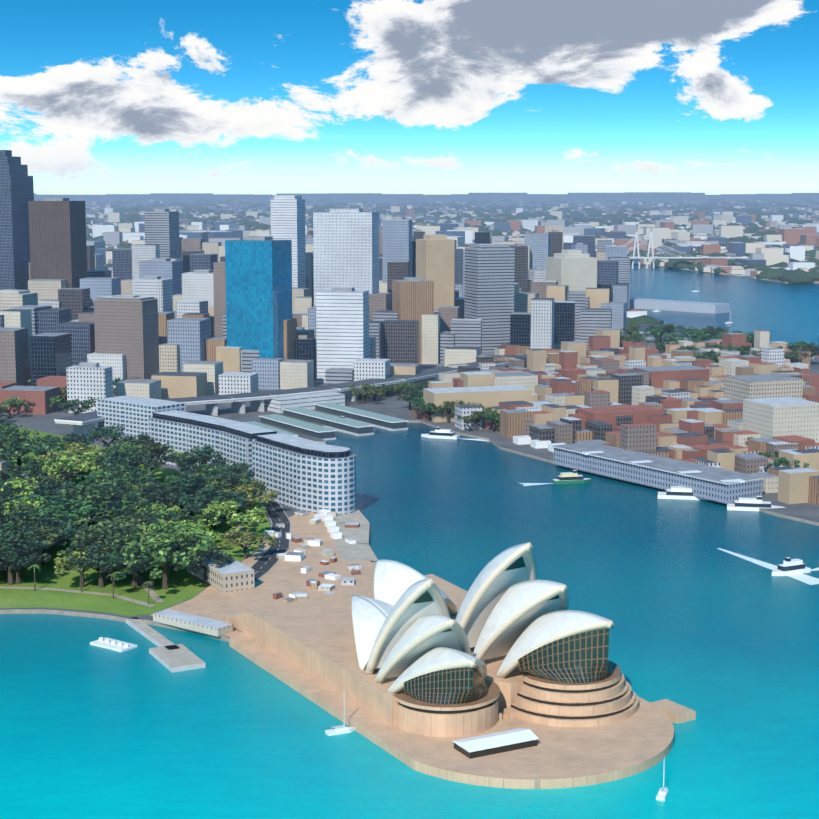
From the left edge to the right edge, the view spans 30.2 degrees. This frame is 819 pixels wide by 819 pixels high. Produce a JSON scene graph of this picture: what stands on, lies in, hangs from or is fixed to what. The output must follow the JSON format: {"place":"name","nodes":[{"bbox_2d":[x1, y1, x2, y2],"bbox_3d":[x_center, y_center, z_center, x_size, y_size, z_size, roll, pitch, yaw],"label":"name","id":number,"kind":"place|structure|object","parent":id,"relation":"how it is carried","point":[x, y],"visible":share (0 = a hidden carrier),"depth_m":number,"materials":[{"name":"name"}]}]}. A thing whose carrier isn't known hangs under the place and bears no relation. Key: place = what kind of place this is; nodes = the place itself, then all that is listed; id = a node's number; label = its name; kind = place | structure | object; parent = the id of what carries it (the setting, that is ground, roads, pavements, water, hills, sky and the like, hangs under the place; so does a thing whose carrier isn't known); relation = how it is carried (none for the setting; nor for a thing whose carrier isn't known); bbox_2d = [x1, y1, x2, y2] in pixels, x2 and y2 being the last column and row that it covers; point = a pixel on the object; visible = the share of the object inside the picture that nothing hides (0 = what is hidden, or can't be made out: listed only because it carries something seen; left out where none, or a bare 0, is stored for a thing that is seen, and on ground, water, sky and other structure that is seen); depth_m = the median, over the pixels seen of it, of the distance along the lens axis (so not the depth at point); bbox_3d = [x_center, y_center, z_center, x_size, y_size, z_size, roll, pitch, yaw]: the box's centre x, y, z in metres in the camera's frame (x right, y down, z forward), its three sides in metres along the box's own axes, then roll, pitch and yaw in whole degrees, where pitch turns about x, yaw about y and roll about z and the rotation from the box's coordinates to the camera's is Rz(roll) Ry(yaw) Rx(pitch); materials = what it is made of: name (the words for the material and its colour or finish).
{"place":"outdoors","nodes":[
{"label":"outdoors","id":0,"kind":"place"},
{"bbox_2d":[0,427,270,615],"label":"garden lawn","id":1,"kind":"structure","parent":0,"point":[184,585],"depth_m":726.21,"materials":[{"name":"green plant"}]},
{"bbox_2d":[0,482,16,513],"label":"tree","id":2,"kind":"object","parent":1,"relation":"on","point":[8,493],"visible":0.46,"depth_m":788.15,"materials":[{"name":"green plant"}]},
{"bbox_2d":[0,417,28,440],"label":"tree","id":3,"kind":"object","parent":1,"relation":"on","point":[7,427],"visible":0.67,"depth_m":1077.84,"materials":[{"name":"green plant"}]},
{"bbox_2d":[0,521,43,575],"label":"tree","id":4,"kind":"object","parent":1,"relation":"on","point":[10,527],"visible":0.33,"depth_m":737.69,"materials":[{"name":"green plant"}]},
{"bbox_2d":[0,477,44,507],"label":"tree","id":5,"kind":"object","parent":1,"relation":"on","point":[26,489],"visible":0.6,"depth_m":833.23,"materials":[{"name":"green plant"}]},
{"bbox_2d":[0,470,47,497],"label":"tree","id":6,"kind":"object","parent":1,"relation":"on","point":[2,482],"visible":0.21,"depth_m":865.80,"materials":[{"name":"green plant"}]},
{"bbox_2d":[0,525,48,584],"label":"tree","id":7,"kind":"object","parent":1,"relation":"on","point":[7,550],"visible":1,"depth_m":722.13,"materials":[{"name":"green plant"}]},
{"bbox_2d":[4,503,45,529],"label":"tree","id":8,"kind":"object","parent":1,"relation":"on","point":[16,516],"visible":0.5,"depth_m":760.65,"materials":[{"name":"green plant"}]},
{"bbox_2d":[3,497,46,513],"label":"tree","id":9,"kind":"object","parent":1,"relation":"on","point":[23,501],"visible":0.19,"depth_m":790.43,"materials":[{"name":"green plant"}]},
{"bbox_2d":[0,547,50,584],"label":"tree","id":10,"kind":"object","parent":1,"relation":"on","point":[18,568],"visible":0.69,"depth_m":720.82,"materials":[{"name":"green plant"}]},
{"bbox_2d":[0,432,55,468],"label":"tree","id":11,"kind":"object","parent":1,"relation":"on","point":[14,439],"visible":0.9,"depth_m":1014.68,"materials":[{"name":"green plant"}]},
{"bbox_2d":[3,520,62,568],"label":"tree","id":12,"kind":"object","parent":1,"relation":"on","point":[51,534],"visible":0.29,"depth_m":746.90,"materials":[{"name":"green plant"}]},
{"bbox_2d":[12,499,78,557],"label":"tree","id":13,"kind":"object","parent":1,"relation":"on","point":[48,513],"visible":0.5,"depth_m":778.38,"materials":[{"name":"green plant"}]},
{"bbox_2d":[25,470,66,487],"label":"tree","id":14,"kind":"object","parent":1,"relation":"on","point":[57,480],"visible":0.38,"depth_m":912.29,"materials":[{"name":"green plant"}]},
{"bbox_2d":[24,516,76,563],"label":"tree","id":15,"kind":"object","parent":1,"relation":"on","point":[66,529],"visible":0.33,"depth_m":760.32,"materials":[{"name":"green plant"}]},
{"bbox_2d":[1,493,99,520],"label":"tree","id":16,"kind":"object","parent":1,"relation":"on","point":[85,507],"visible":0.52,"depth_m":802.22,"materials":[{"name":"green plant"}]},
{"bbox_2d":[32,440,70,457],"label":"tree","id":17,"kind":"object","parent":1,"relation":"on","point":[56,446],"visible":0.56,"depth_m":1017.96,"materials":[{"name":"green plant"}]},
{"bbox_2d":[36,450,70,460],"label":"tree","id":18,"kind":"object","parent":1,"relation":"on","point":[49,454],"visible":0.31,"depth_m":979.50,"materials":[{"name":"green plant"}]},
{"bbox_2d":[42,452,104,481],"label":"tree","id":19,"kind":"object","parent":1,"relation":"on","point":[62,462],"visible":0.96,"depth_m":933.36,"materials":[{"name":"green plant"}]},
{"bbox_2d":[44,430,104,444],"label":"tree","id":20,"kind":"object","parent":1,"relation":"on","point":[75,438],"visible":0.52,"depth_m":1047.97,"materials":[{"name":"green plant"}]},
{"bbox_2d":[60,442,102,458],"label":"tree","id":21,"kind":"object","parent":1,"relation":"on","point":[81,448],"visible":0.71,"depth_m":1024.29,"materials":[{"name":"green plant"}]},
{"bbox_2d":[53,547,112,587],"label":"tree","id":22,"kind":"object","parent":1,"relation":"on","point":[59,560],"visible":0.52,"depth_m":714.51,"materials":[{"name":"green plant"}]},
{"bbox_2d":[54,481,116,526],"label":"tree","id":23,"kind":"object","parent":1,"relation":"on","point":[95,492],"visible":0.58,"depth_m":827.44,"materials":[{"name":"green plant"}]},
{"bbox_2d":[67,544,126,587],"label":"tree","id":24,"kind":"object","parent":1,"relation":"on","point":[95,559],"visible":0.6,"depth_m":710.06,"materials":[{"name":"green plant"}]},
{"bbox_2d":[61,470,144,507],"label":"tree","id":25,"kind":"object","parent":1,"relation":"on","point":[89,479],"visible":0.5,"depth_m":894.24,"materials":[{"name":"green plant"}]},
{"bbox_2d":[75,480,132,520],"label":"tree","id":26,"kind":"object","parent":1,"relation":"on","point":[117,492],"visible":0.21,"depth_m":863.44,"materials":[{"name":"green plant"}]},
{"bbox_2d":[65,523,146,581],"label":"tree","id":27,"kind":"object","parent":1,"relation":"on","point":[81,543],"visible":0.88,"depth_m":722.71,"materials":[{"name":"green plant"}]},
{"bbox_2d":[87,424,125,445],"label":"tree","id":28,"kind":"object","parent":1,"relation":"on","point":[108,432],"visible":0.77,"depth_m":1071.83,"materials":[{"name":"green plant"}]},
{"bbox_2d":[75,518,144,546],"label":"tree","id":29,"kind":"object","parent":1,"relation":"on","point":[92,526],"visible":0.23,"depth_m":762.83,"materials":[{"name":"green plant"}]},
{"bbox_2d":[77,510,154,538],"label":"tree","id":30,"kind":"object","parent":1,"relation":"on","point":[145,518],"visible":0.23,"depth_m":777.78,"materials":[{"name":"green plant"}]},
{"bbox_2d":[85,448,150,469],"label":"tree","id":31,"kind":"object","parent":1,"relation":"on","point":[119,459],"visible":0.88,"depth_m":953.52,"materials":[{"name":"green plant"}]},
{"bbox_2d":[0,514,251,606],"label":"garden paths","id":32,"kind":"structure","parent":1,"relation":"on","point":[152,592],"depth_m":713.17,"materials":[{"name":"beige concrete"}]},
{"bbox_2d":[97,464,156,484],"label":"tree","id":33,"kind":"object","parent":1,"relation":"on","point":[125,470],"visible":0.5,"depth_m":919.41,"materials":[{"name":"green plant"}]},
{"bbox_2d":[103,489,163,515],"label":"tree","id":34,"kind":"object","parent":1,"relation":"on","point":[125,503],"visible":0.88,"depth_m":826.65,"materials":[{"name":"green plant"}]},
{"bbox_2d":[112,433,159,463],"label":"tree","id":35,"kind":"object","parent":1,"relation":"on","point":[142,436],"visible":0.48,"depth_m":1043.35,"materials":[{"name":"green plant"}]},
{"bbox_2d":[99,442,174,459],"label":"tree","id":36,"kind":"object","parent":1,"relation":"on","point":[129,446],"visible":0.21,"depth_m":993.70,"materials":[{"name":"green plant"}]},
{"bbox_2d":[85,531,200,586],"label":"tree","id":37,"kind":"object","parent":1,"relation":"on","point":[153,581],"visible":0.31,"depth_m":711.69,"materials":[{"name":"green plant"}]},
{"bbox_2d":[101,540,189,587],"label":"tree","id":38,"kind":"object","parent":1,"relation":"on","point":[110,557],"visible":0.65,"depth_m":708.68,"materials":[{"name":"green plant"}]},
{"bbox_2d":[96,440,198,482],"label":"tree","id":39,"kind":"object","parent":1,"relation":"on","point":[154,448],"visible":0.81,"depth_m":973.05,"materials":[{"name":"green plant"}]},
{"bbox_2d":[98,519,197,571],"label":"tree","id":40,"kind":"object","parent":1,"relation":"on","point":[181,546],"visible":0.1,"depth_m":737.87,"materials":[{"name":"green plant"}]},
{"bbox_2d":[127,504,179,520],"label":"tree","id":41,"kind":"object","parent":1,"relation":"on","point":[160,508],"visible":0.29,"depth_m":822.27,"materials":[{"name":"green plant"}]},
{"bbox_2d":[130,481,178,503],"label":"tree","id":42,"kind":"object","parent":1,"relation":"on","point":[149,490],"visible":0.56,"depth_m":856.99,"materials":[{"name":"green plant"}]},
{"bbox_2d":[123,531,211,588],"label":"tree","id":43,"kind":"object","parent":1,"relation":"on","point":[161,561],"visible":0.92,"depth_m":711.43,"materials":[{"name":"green plant"}]},
{"bbox_2d":[148,508,198,523],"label":"tree","id":44,"kind":"object","parent":1,"relation":"on","point":[174,516],"visible":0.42,"depth_m":815.23,"materials":[{"name":"green plant"}]},
{"bbox_2d":[140,521,220,572],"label":"tree","id":45,"kind":"object","parent":1,"relation":"on","point":[171,527],"visible":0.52,"depth_m":740.02,"materials":[{"name":"green plant"}]},
{"bbox_2d":[162,483,202,511],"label":"tree","id":46,"kind":"object","parent":1,"relation":"on","point":[167,489],"visible":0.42,"depth_m":867.30,"materials":[{"name":"green plant"}]},
{"bbox_2d":[137,469,252,514],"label":"tree","id":47,"kind":"object","parent":1,"relation":"on","point":[176,483],"visible":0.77,"depth_m":873.28,"materials":[{"name":"green plant"}]},
{"bbox_2d":[170,445,223,474],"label":"tree","id":48,"kind":"object","parent":1,"relation":"on","point":[204,454],"visible":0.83,"depth_m":984.02,"materials":[{"name":"green plant"}]},
{"bbox_2d":[176,518,221,553],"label":"tree","id":49,"kind":"object","parent":1,"relation":"on","point":[193,526],"visible":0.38,"depth_m":786.40,"materials":[{"name":"green plant"}]},
{"bbox_2d":[180,500,228,535],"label":"tree","id":50,"kind":"object","parent":1,"relation":"on","point":[198,511],"visible":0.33,"depth_m":817.87,"materials":[{"name":"green plant"}]},
{"bbox_2d":[170,486,248,529],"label":"tree","id":51,"kind":"object","parent":1,"relation":"on","point":[204,494],"visible":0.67,"depth_m":836.37,"materials":[{"name":"green plant"}]},
{"bbox_2d":[189,460,230,474],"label":"tree","id":52,"kind":"object","parent":1,"relation":"on","point":[195,466],"visible":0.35,"depth_m":963.55,"materials":[{"name":"green plant"}]},
{"bbox_2d":[187,542,234,582],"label":"tree","id":53,"kind":"object","parent":1,"relation":"on","point":[218,557],"visible":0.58,"depth_m":722.76,"materials":[{"name":"green plant"}]},
{"bbox_2d":[199,471,252,497],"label":"tree","id":54,"kind":"object","parent":1,"relation":"on","point":[224,484],"visible":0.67,"depth_m":873.57,"materials":[{"name":"green plant"}]},
{"bbox_2d":[203,461,253,479],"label":"tree","id":55,"kind":"object","parent":1,"relation":"on","point":[238,470],"visible":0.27,"depth_m":914.13,"materials":[{"name":"green plant"}]},
{"bbox_2d":[202,500,265,540],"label":"tree","id":56,"kind":"object","parent":1,"relation":"on","point":[229,508],"visible":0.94,"depth_m":810.45,"materials":[{"name":"green plant"}]},
{"bbox_2d":[230,479,266,509],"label":"tree","id":57,"kind":"object","parent":1,"relation":"on","point":[261,487],"visible":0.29,"depth_m":888.08,"materials":[{"name":"green plant"}]},
{"bbox_2d":[223,483,279,514],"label":"tree","id":58,"kind":"object","parent":1,"relation":"on","point":[249,489],"visible":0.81,"depth_m":869.97,"materials":[{"name":"green plant"}]},
{"bbox_2d":[151,512,371,637],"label":"forecourt paving","id":59,"kind":"structure","parent":0,"point":[284,577],"depth_m":731.79,"materials":[{"name":"stone"}]},
{"bbox_2d":[250,496,290,581],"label":"road","id":60,"kind":"structure","parent":0,"point":[266,561],"depth_m":811.27,"materials":[{"name":"grey asphalt"}]},
{"bbox_2d":[0,263,818,818],"bbox_3d":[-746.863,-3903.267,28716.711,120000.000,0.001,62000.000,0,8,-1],"label":"harbour water","id":61,"kind":"structure","parent":0,"point":[724,645],"depth_m":597.87,"materials":[{"name":"teal liquid"}]},
{"bbox_2d":[0,264,818,641],"bbox_3d":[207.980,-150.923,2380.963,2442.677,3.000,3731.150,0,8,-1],"label":"sea wall","id":62,"kind":"structure","parent":61,"relation":"in","point":[102,616],"depth_m":681.38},
{"bbox_2d":[325,290,818,800],"bbox_3d":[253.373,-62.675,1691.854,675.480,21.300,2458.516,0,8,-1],"label":"boats","id":63,"kind":"object","parent":61,"relation":"on","point":[793,568],"visible":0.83,"depth_m":902.16,"materials":[{"name":"white plastic"}]},
{"bbox_2d":[54,349,764,672],"bbox_3d":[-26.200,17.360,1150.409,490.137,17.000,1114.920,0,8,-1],"label":"wharves","id":64,"kind":"structure","parent":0,"point":[724,486],"depth_m":1028.69,"materials":[{"name":"concrete"}]},
{"bbox_2d":[0,199,818,637],"bbox_3d":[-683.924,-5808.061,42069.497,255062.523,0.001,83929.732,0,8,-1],"label":"ground","id":65,"kind":"structure","parent":0,"point":[388,405],"depth_m":1342.28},
{"bbox_2d":[57,396,96,414],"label":"tree","id":66,"kind":"object","parent":65,"relation":"on","point":[69,404],"visible":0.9,"depth_m":1232.63,"materials":[{"name":"green plant"}]},
{"bbox_2d":[0,461,361,636],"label":"small buildings","id":67,"kind":"structure","parent":65,"relation":"on","point":[235,575],"depth_m":718.69,"materials":[{"name":"stone"}]},
{"bbox_2d":[97,395,355,514],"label":"toaster apartments","id":68,"kind":"structure","parent":65,"relation":"on","point":[299,473],"depth_m":935.73,"materials":[{"name":"concrete"}]},
{"bbox_2d":[216,526,276,558],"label":"tree","id":69,"kind":"object","parent":65,"relation":"on","point":[243,535],"visible":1,"depth_m":772.74,"materials":[{"name":"green plant"}]},
{"bbox_2d":[345,384,380,403],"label":"tree","id":70,"kind":"object","parent":65,"relation":"on","point":[370,388],"visible":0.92,"depth_m":1344.86,"materials":[{"name":"green plant"}]},
{"bbox_2d":[0,150,818,504],"bbox_3d":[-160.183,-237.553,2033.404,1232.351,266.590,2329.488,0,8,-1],"label":"city buildings","id":71,"kind":"structure","parent":65,"relation":"on","point":[340,296],"depth_m":1503.92,"materials":[{"name":"concrete"}]},
{"bbox_2d":[34,196,818,330],"bbox_3d":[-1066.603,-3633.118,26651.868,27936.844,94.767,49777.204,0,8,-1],"label":"distant trees","id":72,"kind":"object","parent":65,"relation":"on","point":[799,275],"visible":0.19,"depth_m":11429.90,"materials":[{"name":"green plant"}]},
{"bbox_2d":[42,198,818,330],"bbox_3d":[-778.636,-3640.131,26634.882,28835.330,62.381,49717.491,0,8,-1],"label":"distant suburb buildings","id":73,"kind":"structure","parent":65,"relation":"on","point":[789,238],"depth_m":5892.73,"materials":[{"name":"grey concrete"}]},
{"bbox_2d":[430,400,463,422],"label":"tree","id":74,"kind":"object","parent":65,"relation":"on","point":[449,404],"visible":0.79,"depth_m":1231.14,"materials":[{"name":"green plant"}]},
{"bbox_2d":[225,561,695,788],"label":"opera house podium","id":75,"kind":"object","parent":65,"relation":"on","point":[613,727],"visible":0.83,"depth_m":532.10,"materials":[{"name":"stone"}]},
{"bbox_2d":[351,595,386,670],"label":"roof shell","id":76,"kind":"object","parent":75,"relation":"on","point":[368,618],"visible":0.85,"depth_m":571.82,"materials":[{"name":"tile"}]},
{"bbox_2d":[358,595,393,615],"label":"roof shell","id":77,"kind":"object","parent":75,"relation":"on","point":[385,607],"visible":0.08,"depth_m":586.41,"materials":[{"name":"tile"}]},
{"bbox_2d":[373,559,444,605],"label":"roof shell","id":78,"kind":"object","parent":75,"relation":"on","point":[393,581],"visible":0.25,"depth_m":620.08,"materials":[{"name":"tile"}]},
{"bbox_2d":[374,561,456,614],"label":"roof shell","id":79,"kind":"object","parent":75,"relation":"on","point":[451,607],"visible":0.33,"depth_m":618.25,"materials":[{"name":"tile"}]},
{"bbox_2d":[375,614,456,682],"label":"roof shell","id":80,"kind":"object","parent":75,"relation":"on","point":[420,630],"visible":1,"depth_m":535.46,"materials":[{"name":"tile"}]},
{"bbox_2d":[386,628,461,677],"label":"roof shell underside","id":81,"kind":"object","parent":80,"relation":"attached to","point":[447,638],"visible":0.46,"depth_m":540.47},
{"bbox_2d":[387,647,476,693],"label":"roof shell","id":82,"kind":"object","parent":75,"relation":"on","point":[437,659],"visible":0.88,"depth_m":525.59,"materials":[{"name":"tile"}]},
{"bbox_2d":[426,579,449,617],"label":"roof shell","id":83,"kind":"object","parent":75,"relation":"on","point":[437,596],"visible":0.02,"depth_m":548.17,"materials":[{"name":"tile"}]},
{"bbox_2d":[366,578,435,673],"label":"roof shell","id":84,"kind":"object","parent":83,"relation":"attached to","point":[411,594],"visible":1,"depth_m":545.70,"materials":[{"name":"tile"}]},
{"bbox_2d":[374,591,439,668],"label":"roof shell underside","id":85,"kind":"object","parent":84,"relation":"attached to","point":[423,604],"visible":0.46,"depth_m":549.77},
{"bbox_2d":[404,664,487,703],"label":"glass wall","id":86,"kind":"structure","parent":75,"relation":"on","point":[457,685],"depth_m":520.34,"materials":[{"name":"teal glass"}]},
{"bbox_2d":[448,621,470,654],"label":"roof shell","id":87,"kind":"object","parent":75,"relation":"on","point":[459,633],"visible":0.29,"depth_m":540.38,"materials":[{"name":"tile"}]},
{"bbox_2d":[455,542,533,629],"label":"roof shell","id":88,"kind":"object","parent":75,"relation":"on","point":[494,568],"visible":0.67,"depth_m":566.14,"materials":[{"name":"tile"}]},
{"bbox_2d":[464,556,527,647],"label":"roof shell underside","id":89,"kind":"object","parent":88,"relation":"attached to","point":[515,572],"visible":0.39,"depth_m":573.01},
{"bbox_2d":[522,543,537,579],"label":"concert shell","id":90,"kind":"object","parent":88,"relation":"attached to","point":[529,561],"visible":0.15,"depth_m":572.86,"materials":[{"name":"tile"}]},
{"bbox_2d":[453,728,538,758],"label":"marquee","id":91,"kind":"object","parent":75,"relation":"on","point":[494,743],"visible":1,"depth_m":505.24,"materials":[{"name":"white fabric"}]},
{"bbox_2d":[472,580,567,659],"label":"roof shell","id":92,"kind":"object","parent":75,"relation":"on","point":[516,603],"visible":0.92,"depth_m":555.91,"materials":[{"name":"tile"}]},
{"bbox_2d":[559,585,568,609],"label":"concert shell","id":93,"kind":"object","parent":92,"relation":"attached to","point":[564,600],"visible":0.02,"depth_m":561.12,"materials":[{"name":"tile"}]},
{"bbox_2d":[482,595,559,659],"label":"roof shell underside","id":94,"kind":"object","parent":75,"relation":"on","point":[502,645],"visible":0.43,"depth_m":561.99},
{"bbox_2d":[497,610,613,677],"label":"roof shell","id":95,"kind":"object","parent":75,"relation":"on","point":[543,630],"visible":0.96,"depth_m":542.37,"materials":[{"name":"tile"}]},
{"bbox_2d":[518,628,612,682],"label":"glass wall","id":96,"kind":"structure","parent":75,"relation":"on","point":[580,658],"depth_m":535.70,"materials":[{"name":"teal glass"}]},
{"bbox_2d":[457,409,489,429],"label":"tree","id":97,"kind":"object","parent":65,"relation":"on","point":[478,414],"visible":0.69,"depth_m":1190.72,"materials":[{"name":"green plant"}]},
{"bbox_2d":[643,327,677,340],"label":"tree","id":98,"kind":"object","parent":65,"relation":"on","point":[654,331],"visible":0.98,"depth_m":1831.64,"materials":[{"name":"green plant"}]},
{"bbox_2d":[622,227,748,313],"bbox_3d":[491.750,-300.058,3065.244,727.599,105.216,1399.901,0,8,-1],"label":"cable-stayed bridge","id":99,"kind":"structure","parent":65,"relation":"on","point":[681,306],"depth_m":2465.66,"materials":[{"name":"grey concrete"}]},
{"bbox_2d":[670,332,708,342],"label":"tree","id":100,"kind":"object","parent":65,"relation":"on","point":[696,337],"visible":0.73,"depth_m":1765.14,"materials":[{"name":"green plant"}]},
{"bbox_2d":[678,326,714,338],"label":"tree","id":101,"kind":"object","parent":65,"relation":"on","point":[710,332],"visible":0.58,"depth_m":1839.72,"materials":[{"name":"green plant"}]},
{"bbox_2d":[777,342,818,355],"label":"tree","id":102,"kind":"object","parent":65,"relation":"on","point":[814,349],"visible":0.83,"depth_m":1642.80,"materials":[{"name":"green plant"}]},
{"bbox_2d":[0,0,818,194],"label":"sky","id":103,"kind":"structure","parent":0,"point":[98,97],"materials":[{"name":"blue"}]},
{"bbox_2d":[34,192,818,198],"bbox_3d":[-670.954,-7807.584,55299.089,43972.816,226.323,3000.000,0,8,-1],"label":"horizon hills","id":104,"kind":"structure","parent":0,"point":[659,195],"depth_m":53892.02,"materials":[{"name":"blue"}]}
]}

